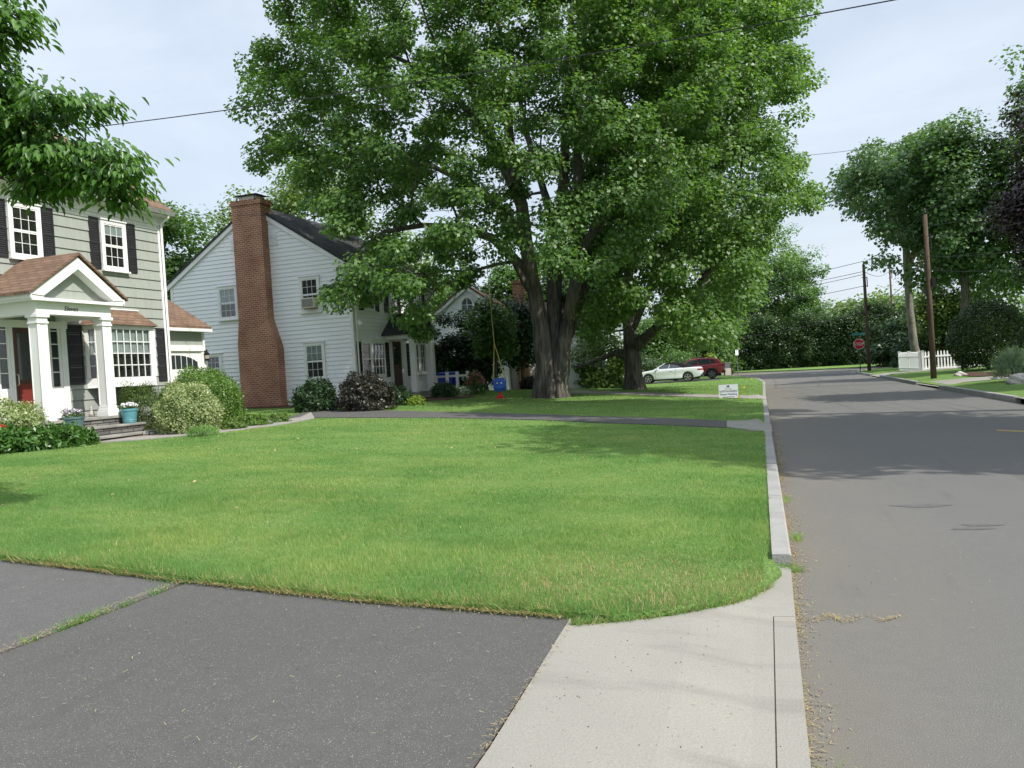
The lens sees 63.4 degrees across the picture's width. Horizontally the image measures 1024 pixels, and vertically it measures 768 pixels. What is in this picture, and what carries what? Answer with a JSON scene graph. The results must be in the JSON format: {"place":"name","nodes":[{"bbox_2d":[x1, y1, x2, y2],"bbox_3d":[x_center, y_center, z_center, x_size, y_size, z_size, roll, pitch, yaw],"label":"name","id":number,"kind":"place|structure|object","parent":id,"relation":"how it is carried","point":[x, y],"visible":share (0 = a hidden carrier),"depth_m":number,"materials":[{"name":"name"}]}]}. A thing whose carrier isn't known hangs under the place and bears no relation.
{"place":"outdoors","nodes":[
{"label":"outdoors","id":0,"kind":"place"},
{"bbox_2d":[0,561,183,652],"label":"driveway older half","id":1,"kind":"object","parent":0,"point":[36,606],"visible":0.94,"depth_m":5.85,"materials":[{"name":"asphalt"}]},
{"bbox_2d":[100,412,313,442],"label":"path","id":2,"kind":"structure","parent":0,"point":[308,416],"depth_m":20.24,"materials":[{"name":"grey concrete"}]},
{"bbox_2d":[0,583,568,767],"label":"driveway","id":3,"kind":"structure","parent":0,"point":[248,671],"depth_m":4.10,"materials":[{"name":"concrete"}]},
{"bbox_2d":[0,375,781,625],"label":"lawn","id":4,"kind":"structure","parent":0,"point":[772,571],"depth_m":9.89,"materials":[{"name":"green plant"}]},
{"bbox_2d":[0,425,22,453],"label":"peony plant","id":5,"kind":"object","parent":4,"relation":"on","point":[4,441],"visible":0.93,"depth_m":16.80,"materials":[{"name":"green plant"}]},
{"bbox_2d":[0,420,44,452],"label":"peony plant","id":6,"kind":"object","parent":4,"relation":"on","point":[28,436],"visible":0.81,"depth_m":17.13,"materials":[{"name":"green plant"}]},
{"bbox_2d":[0,395,48,429],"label":"variegated shrub","id":7,"kind":"object","parent":4,"relation":"on","point":[17,415],"visible":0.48,"depth_m":18.07,"materials":[{"name":"green plant"}]},
{"bbox_2d":[23,420,67,450],"bbox_3d":[-10.045,1.133,17.728,1.061,0.761,1.123,-3,1,17],"label":"peony plant","id":8,"kind":"object","parent":4,"relation":"on","point":[43,431],"visible":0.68,"depth_m":17.52,"materials":[{"name":"green plant"}]},
{"bbox_2d":[41,421,92,448],"bbox_3d":[-9.812,1.153,18.116,1.064,0.697,1.073,-3,1,17],"label":"peony plant","id":9,"kind":"object","parent":4,"relation":"on","point":[75,436],"visible":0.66,"depth_m":17.97,"materials":[{"name":"green plant"}]},
{"bbox_2d":[64,421,100,446],"bbox_3d":[-9.742,1.142,18.484,1.108,0.688,1.019,-4,1,-1],"label":"peony plant","id":10,"kind":"object","parent":4,"relation":"on","point":[93,438],"visible":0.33,"depth_m":18.46,"materials":[{"name":"green plant"}]},
{"bbox_2d":[0,0,179,226],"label":"dogwood tree","id":11,"kind":"object","parent":4,"relation":"on","point":[29,144],"visible":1,"depth_m":8.35,"materials":[{"name":"green plant"}]},
{"bbox_2d":[0,122,212,442],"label":"shingled house","id":12,"kind":"structure","parent":4,"relation":"on","point":[90,312],"depth_m":20.86,"materials":[{"name":"grey"}]},
{"bbox_2d":[12,327,33,414],"bbox_3d":[-11.605,-0.238,20.025,0.098,2.240,0.940,-3,1,19],"label":"door","id":13,"kind":"structure","parent":12,"relation":"in","point":[24,388],"depth_m":19.81,"materials":[{"name":"red"}]},
{"bbox_2d":[5,198,43,259],"bbox_3d":[-11.792,-3.699,20.078,0.125,1.420,0.970,-3,1,19],"label":"window","id":14,"kind":"structure","parent":12,"relation":"in","point":[25,241],"depth_m":20.06,"materials":[{"name":"white paint"}]},
{"bbox_2d":[59,408,84,426],"bbox_3d":[-10.185,0.795,19.191,0.534,0.486,0.539,-4,1,-13],"label":"flower pot","id":15,"kind":"object","parent":12,"relation":"on","point":[69,418],"visible":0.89,"depth_m":19.07,"materials":[{"name":"ceramic"}]},
{"bbox_2d":[99,217,130,273],"bbox_3d":[-10.907,-3.781,22.723,0.125,1.430,0.950,-3,1,19],"label":"window","id":16,"kind":"structure","parent":12,"relation":"in","point":[114,255],"depth_m":22.72,"materials":[{"name":"white paint"}]},
{"bbox_2d":[82,325,157,388],"bbox_3d":[-10.549,-0.758,22.661,0.526,1.655,2.390,-3,1,19],"label":"bay window","id":17,"kind":"structure","parent":12,"relation":"in","point":[134,348],"depth_m":22.49,"materials":[{"name":"white paint"}]},
{"bbox_2d":[120,402,137,423],"bbox_3d":[-9.530,0.708,20.611,0.446,0.533,0.430,-3,1,17],"label":"flower pot","id":18,"kind":"object","parent":12,"relation":"on","point":[129,415],"visible":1,"depth_m":20.48,"materials":[{"name":"teal ceramic"}]},
{"bbox_2d":[171,351,200,381],"bbox_3d":[-11.170,0.089,27.624,0.026,2.380,2.540,-3,1,19],"label":"garage door","id":19,"kind":"structure","parent":12,"relation":"in","point":[181,359],"depth_m":28.01,"materials":[{"name":"white paint"}]},
{"bbox_2d":[161,200,215,300],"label":"broadleaf tree","id":20,"kind":"object","parent":4,"relation":"on","point":[172,228],"visible":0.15,"depth_m":46.51,"materials":[{"name":"green plant"}]},
{"bbox_2d":[185,422,220,436],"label":"grass tuft","id":21,"kind":"object","parent":4,"relation":"on","point":[199,430],"visible":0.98,"depth_m":19.19,"materials":[{"name":"green plant"}]},
{"bbox_2d":[133,416,274,436],"bbox_3d":[-8.637,1.154,22.901,3.816,0.169,5.848,-3,1,17],"label":"mulch bed","id":22,"kind":"object","parent":4,"relation":"on","point":[156,433],"visible":0.04,"depth_m":20.22,"materials":[{"name":"brown soil"}]},
{"bbox_2d":[115,375,165,429],"bbox_3d":[-9.653,0.525,21.835,1.931,1.585,2.012,-4,1,-36],"label":"mugo pine","id":23,"kind":"object","parent":22,"relation":"on","point":[152,398],"visible":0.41,"depth_m":21.59,"materials":[{"name":"green plant"}]},
{"bbox_2d":[149,380,224,434],"bbox_3d":[-8.004,0.574,20.586,1.749,1.404,1.806,-3,1,17],"label":"variegated shrub","id":24,"kind":"object","parent":22,"relation":"on","point":[212,411],"visible":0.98,"depth_m":20.18,"materials":[{"name":"green plant"}]},
{"bbox_2d":[157,364,246,423],"bbox_3d":[-8.427,0.328,22.492,2.376,1.797,2.370,-3,1,17],"label":"arborvitae shrub","id":25,"kind":"object","parent":22,"relation":"on","point":[231,398],"visible":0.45,"depth_m":22.15,"materials":[{"name":"green plant"}]},
{"bbox_2d":[184,184,273,251],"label":"broadleaf tree","id":26,"kind":"object","parent":4,"relation":"on","point":[222,220],"visible":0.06,"depth_m":59.30,"materials":[{"name":"green plant"}]},
{"bbox_2d":[166,193,436,406],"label":"clapboard house","id":27,"kind":"structure","parent":4,"relation":"on","point":[249,276],"depth_m":32.97,"materials":[{"name":"white"}]},
{"bbox_2d":[216,284,238,321],"bbox_3d":[-11.577,-3.296,33.730,1.000,1.430,0.125,-3,1,18],"label":"window","id":28,"kind":"structure","parent":27,"relation":"in","point":[227,294],"depth_m":33.75,"materials":[{"name":"white paint"}]},
{"bbox_2d":[298,274,321,313],"bbox_3d":[-7.940,-3.516,32.517,0.960,1.470,0.125,-3,1,18],"label":"window","id":29,"kind":"structure","parent":27,"relation":"in","point":[309,285],"depth_m":32.54,"materials":[{"name":"white paint"}]},
{"bbox_2d":[302,341,327,380],"bbox_3d":[-7.756,-0.893,32.551,1.000,1.530,0.125,-3,1,18],"label":"window","id":30,"kind":"structure","parent":27,"relation":"in","point":[314,352],"depth_m":32.57,"materials":[{"name":"white paint"}]},
{"bbox_2d":[360,338,386,376],"bbox_3d":[-5.456,-1.047,33.399,0.388,1.552,2.000,-3,1,18],"label":"bow window","id":31,"kind":"structure","parent":27,"relation":"in","point":[373,349],"depth_m":33.10,"materials":[{"name":"white paint"}]},
{"bbox_2d":[392,341,402,386],"bbox_3d":[-4.901,-0.726,35.430,0.038,2.180,0.840,-3,1,18],"label":"door","id":32,"kind":"structure","parent":27,"relation":"in","point":[397,360],"depth_m":35.43,"materials":[{"name":"black wood"}]},
{"bbox_2d":[416,340,426,374],"bbox_3d":[-4.111,-1.193,37.460,0.388,1.552,1.600,-3,1,18],"label":"bow window","id":33,"kind":"structure","parent":27,"relation":"in","point":[421,352],"depth_m":37.34,"materials":[{"name":"white paint"}]},
{"bbox_2d":[287,375,340,412],"bbox_3d":[-6.512,0.335,27.622,1.744,1.298,1.710,-3,1,17],"label":"foundation shrub","id":34,"kind":"object","parent":4,"relation":"on","point":[307,392],"visible":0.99,"depth_m":27.17,"materials":[{"name":"green plant"}]},
{"bbox_2d":[246,145,385,240],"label":"broadleaf tree","id":35,"kind":"object","parent":4,"relation":"on","point":[285,205],"visible":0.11,"depth_m":59.70,"materials":[{"name":"green plant"}]},
{"bbox_2d":[242,395,476,408],"bbox_3d":[-7.133,0.786,32.918,11.752,0.254,9.048,-4,1,-25],"label":"mulch bed","id":36,"kind":"object","parent":4,"relation":"on","point":[429,399],"visible":0.22,"depth_m":32.37,"materials":[{"name":"brown soil"}]},
{"bbox_2d":[390,383,414,405],"bbox_3d":[-4.064,0.381,29.421,1.199,0.862,1.249,-3,1,17],"label":"foundation shrub","id":37,"kind":"object","parent":36,"relation":"on","point":[402,394],"visible":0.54,"depth_m":29.09,"materials":[{"name":"green plant"}]},
{"bbox_2d":[429,381,458,397],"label":"foundation shrub","id":38,"kind":"object","parent":36,"relation":"on","point":[449,390],"visible":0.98,"depth_m":33.21,"materials":[{"name":"green plant"}]},
{"bbox_2d":[333,369,398,411],"bbox_3d":[-4.744,0.219,26.820,2.033,1.413,2.123,-3,1,17],"label":"purple shrub","id":39,"kind":"object","parent":4,"relation":"on","point":[373,389],"visible":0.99,"depth_m":26.28,"materials":[{"name":"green plant"}]},
{"bbox_2d":[433,317,449,375],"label":"evergreen tree","id":40,"kind":"object","parent":4,"relation":"on","point":[437,348],"visible":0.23,"depth_m":41.21,"materials":[{"name":"green plant"}]},
{"bbox_2d":[434,312,467,389],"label":"evergreen tree","id":41,"kind":"object","parent":4,"relation":"on","point":[447,346],"visible":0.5,"depth_m":41.65,"materials":[{"name":"green plant"}]},
{"bbox_2d":[445,306,487,388],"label":"evergreen tree","id":42,"kind":"object","parent":4,"relation":"on","point":[467,351],"visible":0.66,"depth_m":41.52,"materials":[{"name":"green plant"}]},
{"bbox_2d":[465,369,486,394],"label":"rose bush","id":43,"kind":"object","parent":4,"relation":"on","point":[473,378],"visible":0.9,"depth_m":35.32,"materials":[{"name":"green plant"}]},
{"bbox_2d":[223,0,746,398],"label":"maple tree","id":44,"kind":"object","parent":4,"relation":"on","point":[554,328],"visible":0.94,"depth_m":27.67,"materials":[{"name":"green plant"}]},
{"bbox_2d":[484,243,506,398],"bbox_3d":[-0.596,-2.297,29.944,0.479,5.671,0.494,-4,1,3],"label":"toddler swing","id":45,"kind":"object","parent":44,"relation":"hanging from","point":[499,384],"visible":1,"depth_m":29.87,"materials":[{"name":"blue plastic"}]},
{"bbox_2d":[471,334,505,389],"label":"evergreen tree","id":46,"kind":"object","parent":4,"relation":"on","point":[487,368],"visible":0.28,"depth_m":42.58,"materials":[{"name":"green plant"}]},
{"bbox_2d":[460,294,520,377],"bbox_3d":[-0.983,-1.976,40.020,3.049,4.716,3.074,-3,1,17],"label":"young tree","id":47,"kind":"object","parent":4,"relation":"on","point":[503,330],"visible":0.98,"depth_m":39.54,"materials":[{"name":"green plant"}]},
{"bbox_2d":[0,379,1011,767],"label":"dry grass","id":48,"kind":"structure","parent":4,"relation":"on","point":[472,599],"depth_m":5.64,"materials":[{"name":"plant"}]},
{"bbox_2d":[479,261,541,304],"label":"broadleaf tree","id":49,"kind":"object","parent":4,"relation":"on","point":[506,275],"visible":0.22,"depth_m":55.99,"materials":[{"name":"green plant"}]},
{"bbox_2d":[499,293,535,380],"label":"evergreen tree","id":50,"kind":"object","parent":4,"relation":"on","point":[524,334],"visible":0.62,"depth_m":42.62,"materials":[{"name":"green plant"}]},
{"bbox_2d":[433,280,606,390],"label":"gabled house","id":51,"kind":"structure","parent":4,"relation":"on","point":[464,298],"depth_m":47.13,"materials":[{"name":"white"}]},
{"bbox_2d":[570,328,643,388],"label":"young tree","id":52,"kind":"object","parent":4,"relation":"on","point":[614,370],"visible":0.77,"depth_m":46.25,"materials":[{"name":"green plant"}]},
{"bbox_2d":[641,352,668,371],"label":"garden shrub","id":53,"kind":"object","parent":4,"relation":"on","point":[655,362],"visible":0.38,"depth_m":71.06,"materials":[{"name":"green plant"}]},
{"bbox_2d":[636,314,683,370],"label":"broadleaf tree","id":54,"kind":"object","parent":4,"relation":"on","point":[659,344],"visible":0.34,"depth_m":76.18,"materials":[{"name":"green plant"}]},
{"bbox_2d":[661,348,701,363],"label":"garden shrub","id":55,"kind":"object","parent":4,"relation":"on","point":[679,354],"visible":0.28,"depth_m":74.21,"materials":[{"name":"green plant"}]},
{"bbox_2d":[551,0,833,389],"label":"maple tree","id":56,"kind":"object","parent":4,"relation":"on","point":[762,59],"visible":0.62,"depth_m":32.25,"materials":[{"name":"green plant"}]},
{"bbox_2d":[691,286,747,373],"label":"broadleaf tree","id":57,"kind":"object","parent":4,"relation":"on","point":[723,350],"visible":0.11,"depth_m":80.66,"materials":[{"name":"green plant"}]},
{"bbox_2d":[58,0,894,131],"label":"overhead wire","id":58,"kind":"object","parent":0,"point":[519,65],"visible":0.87,"depth_m":21.79,"materials":[{"name":"grey"}]},
{"bbox_2d":[289,409,725,427],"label":"neighbour driveway","id":59,"kind":"structure","parent":0,"point":[335,413],"depth_m":22.16,"materials":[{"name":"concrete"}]},
{"bbox_2d":[0,0,1023,352],"label":"sky","id":60,"kind":"structure","parent":0,"point":[894,68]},
{"bbox_2d":[476,566,794,767],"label":"driveway apron","id":61,"kind":"object","parent":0,"point":[655,692],"visible":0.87,"depth_m":3.80,"materials":[{"name":"concrete"}]},
{"bbox_2d":[570,390,766,399],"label":"path","id":62,"kind":"structure","parent":0,"point":[668,394],"depth_m":32.52,"materials":[{"name":"grey concrete"}]},
{"bbox_2d":[645,378,720,383],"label":"parking drive","id":63,"kind":"structure","parent":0,"point":[709,379],"depth_m":60.74,"materials":[{"name":"asphalt"}]},
{"bbox_2d":[642,362,703,383],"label":"convertible car","id":64,"kind":"object","parent":63,"relation":"on","point":[674,371],"visible":0.97,"depth_m":58.65,"materials":[{"name":"white paint"}]},
{"bbox_2d":[674,357,725,380],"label":"suv car","id":65,"kind":"object","parent":63,"relation":"on","point":[713,367],"visible":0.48,"depth_m":61.23,"materials":[{"name":"red paint"}]},
{"bbox_2d":[727,419,772,434],"bbox_3d":[5.128,0.930,17.970,0.986,0.174,3.097,-3,1,17],"label":"driveway apron","id":66,"kind":"object","parent":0,"point":[754,425],"visible":0.83,"depth_m":17.81,"materials":[{"name":"concrete"}]},
{"bbox_2d":[734,363,889,372],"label":"verge","id":67,"kind":"structure","parent":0,"point":[864,365],"depth_m":80.43,"materials":[{"name":"green plant"}]},
{"bbox_2d":[731,310,755,370],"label":"hedge tree","id":68,"kind":"object","parent":67,"relation":"on","point":[743,351],"visible":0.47,"depth_m":90.38,"materials":[{"name":"green plant"}]},
{"bbox_2d":[743,312,776,369],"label":"hedge tree","id":69,"kind":"object","parent":67,"relation":"on","point":[757,361],"visible":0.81,"depth_m":89.83,"materials":[{"name":"green plant"}]},
{"bbox_2d":[739,303,787,368],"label":"broadleaf tree","id":70,"kind":"object","parent":67,"relation":"on","point":[761,310],"visible":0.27,"depth_m":94.52,"materials":[{"name":"green plant"}]},
{"bbox_2d":[755,312,786,369],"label":"hedge tree","id":71,"kind":"object","parent":67,"relation":"on","point":[766,342],"visible":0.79,"depth_m":89.21,"materials":[{"name":"green plant"}]},
{"bbox_2d":[735,256,822,322],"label":"broadleaf tree","id":72,"kind":"object","parent":67,"relation":"on","point":[800,292],"visible":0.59,"depth_m":94.60,"materials":[{"name":"green plant"}]},
{"bbox_2d":[730,222,830,318],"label":"broadleaf tree","id":73,"kind":"object","parent":67,"relation":"on","point":[790,255],"visible":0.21,"depth_m":97.74,"materials":[{"name":"green plant"}]},
{"bbox_2d":[768,315,800,368],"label":"hedge tree","id":74,"kind":"object","parent":67,"relation":"on","point":[785,355],"visible":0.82,"depth_m":88.30,"materials":[{"name":"green plant"}]},
{"bbox_2d":[784,302,816,367],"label":"hedge tree","id":75,"kind":"object","parent":67,"relation":"on","point":[796,334],"visible":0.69,"depth_m":87.82,"materials":[{"name":"green plant"}]},
{"bbox_2d":[786,250,830,326],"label":"broadleaf tree","id":76,"kind":"object","parent":67,"relation":"on","point":[819,308],"visible":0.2,"depth_m":97.02,"materials":[{"name":"green plant"}]},
{"bbox_2d":[796,309,826,366],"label":"hedge tree","id":77,"kind":"object","parent":67,"relation":"on","point":[811,358],"visible":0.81,"depth_m":87.02,"materials":[{"name":"green plant"}]},
{"bbox_2d":[810,309,842,366],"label":"hedge tree","id":78,"kind":"object","parent":67,"relation":"on","point":[826,357],"visible":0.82,"depth_m":86.30,"materials":[{"name":"green plant"}]},
{"bbox_2d":[821,307,855,365],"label":"hedge tree","id":79,"kind":"object","parent":67,"relation":"on","point":[842,349],"visible":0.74,"depth_m":85.63,"materials":[{"name":"green plant"}]},
{"bbox_2d":[814,293,878,326],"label":"broadleaf tree","id":80,"kind":"object","parent":67,"relation":"on","point":[843,306],"visible":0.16,"depth_m":148.85,"materials":[{"name":"green plant"}]},
{"bbox_2d":[834,302,865,364],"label":"hedge tree","id":81,"kind":"object","parent":67,"relation":"on","point":[849,320],"visible":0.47,"depth_m":84.85,"materials":[{"name":"green plant"}]},
{"bbox_2d":[844,299,885,363],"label":"hedge tree","id":82,"kind":"object","parent":67,"relation":"on","point":[860,331],"visible":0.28,"depth_m":84.39,"materials":[{"name":"green plant"}]},
{"bbox_2d":[865,295,897,363],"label":"hedge tree","id":83,"kind":"object","parent":67,"relation":"on","point":[881,308],"visible":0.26,"depth_m":83.81,"materials":[{"name":"green plant"}]},
{"bbox_2d":[860,285,925,316],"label":"broadleaf tree","id":84,"kind":"object","parent":67,"relation":"on","point":[898,298],"visible":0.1,"depth_m":145.78,"materials":[{"name":"green plant"}]},
{"bbox_2d":[855,313,938,366],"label":"broadleaf tree","id":85,"kind":"object","parent":67,"relation":"on","point":[881,345],"visible":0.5,"depth_m":69.81,"materials":[{"name":"green plant"}]},
{"bbox_2d":[730,367,1023,767],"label":"road","id":86,"kind":"structure","parent":0,"point":[934,679],"depth_m":6.13,"materials":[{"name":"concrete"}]},
{"bbox_2d":[8,494,867,767],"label":"weeds","id":87,"kind":"object","parent":86,"relation":"on","point":[796,536],"visible":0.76,"depth_m":5.61,"materials":[{"name":"green plant"}]},
{"bbox_2d":[746,376,791,565],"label":"kerb","id":88,"kind":"structure","parent":86,"relation":"on","point":[780,546],"depth_m":8.19,"materials":[{"name":"concrete"}]},
{"bbox_2d":[774,616,810,767],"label":"apron kerb strip","id":89,"kind":"object","parent":86,"relation":"on","point":[792,742],"visible":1,"depth_m":3.80,"materials":[{"name":"concrete"}]},
{"bbox_2d":[857,367,1020,403],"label":"kerb","id":90,"kind":"structure","parent":86,"relation":"on","point":[1003,397],"depth_m":26.23,"materials":[{"name":"concrete"}]},
{"bbox_2d":[859,364,1023,398],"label":"lawn","id":91,"kind":"structure","parent":0,"point":[999,386],"depth_m":34.99,"materials":[{"name":"green plant"}]},
{"bbox_2d":[862,261,870,370],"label":"utility pole","id":92,"kind":"object","parent":91,"relation":"on","point":[866,307],"visible":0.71,"depth_m":57.31,"materials":[{"name":"brown wood"}]},
{"bbox_2d":[823,117,961,352],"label":"street tree","id":93,"kind":"object","parent":91,"relation":"on","point":[866,175],"visible":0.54,"depth_m":54.17,"materials":[{"name":"green plant"}]},
{"bbox_2d":[888,337,946,367],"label":"dark shrub","id":94,"kind":"object","parent":91,"relation":"on","point":[894,355],"visible":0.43,"depth_m":59.61,"materials":[{"name":"green plant"}]},
{"bbox_2d":[922,209,936,378],"bbox_3d":[18.245,-3.779,36.119,0.480,7.733,0.256,-3,1,17],"label":"utility pole","id":95,"kind":"object","parent":91,"relation":"on","point":[930,282],"visible":0.97,"depth_m":36.05,"materials":[{"name":"brown wood"}]},
{"bbox_2d":[899,277,978,364],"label":"broadleaf tree","id":96,"kind":"object","parent":91,"relation":"on","point":[921,317],"visible":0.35,"depth_m":59.00,"materials":[{"name":"green plant"}]},
{"bbox_2d":[898,346,996,370],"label":"picket fence","id":97,"kind":"object","parent":91,"relation":"on","point":[909,361],"visible":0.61,"depth_m":47.49,"materials":[{"name":"white paint"}]},
{"bbox_2d":[888,106,1016,358],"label":"broadleaf tree","id":98,"kind":"object","parent":91,"relation":"on","point":[959,152],"visible":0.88,"depth_m":50.84,"materials":[{"name":"green plant"}]},
{"bbox_2d":[924,254,1023,357],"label":"broadleaf tree","id":99,"kind":"object","parent":91,"relation":"on","point":[1012,301],"visible":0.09,"depth_m":57.28,"materials":[{"name":"green plant"}]},
{"bbox_2d":[963,371,1014,375],"bbox_3d":[19.951,-0.414,33.980,2.233,0.078,9.975,-3,1,17],"label":"mulch bed","id":100,"kind":"object","parent":91,"relation":"on","point":[977,373],"visible":0.41,"depth_m":35.34,"materials":[{"name":"brown soil"}]},
{"bbox_2d":[944,297,1023,369],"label":"round evergreen","id":101,"kind":"object","parent":100,"relation":"in","point":[992,310],"visible":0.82,"depth_m":39.19,"materials":[{"name":"green plant"}]},
{"bbox_2d":[971,44,1023,296],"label":"broadleaf tree","id":102,"kind":"object","parent":91,"relation":"on","point":[1005,246],"visible":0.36,"depth_m":49.99,"materials":[{"name":"green plant"}]},
{"bbox_2d":[973,83,1023,283],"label":"purple beech","id":103,"kind":"object","parent":91,"relation":"on","point":[1015,215],"visible":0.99,"depth_m":38.66,"materials":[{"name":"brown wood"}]},
{"bbox_2d":[985,343,1023,380],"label":"bush","id":104,"kind":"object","parent":91,"relation":"on","point":[1008,365],"depth_m":28.45,"materials":[{"name":"green plant"}]},
{"bbox_2d":[918,376,1007,386],"bbox_3d":[21.031,-0.405,30.872,10.170,0.366,4.400,-3,1,17],"label":"driveway apron","id":105,"kind":"object","parent":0,"point":[952,381],"visible":0.79,"depth_m":32.02,"materials":[{"name":"concrete"}]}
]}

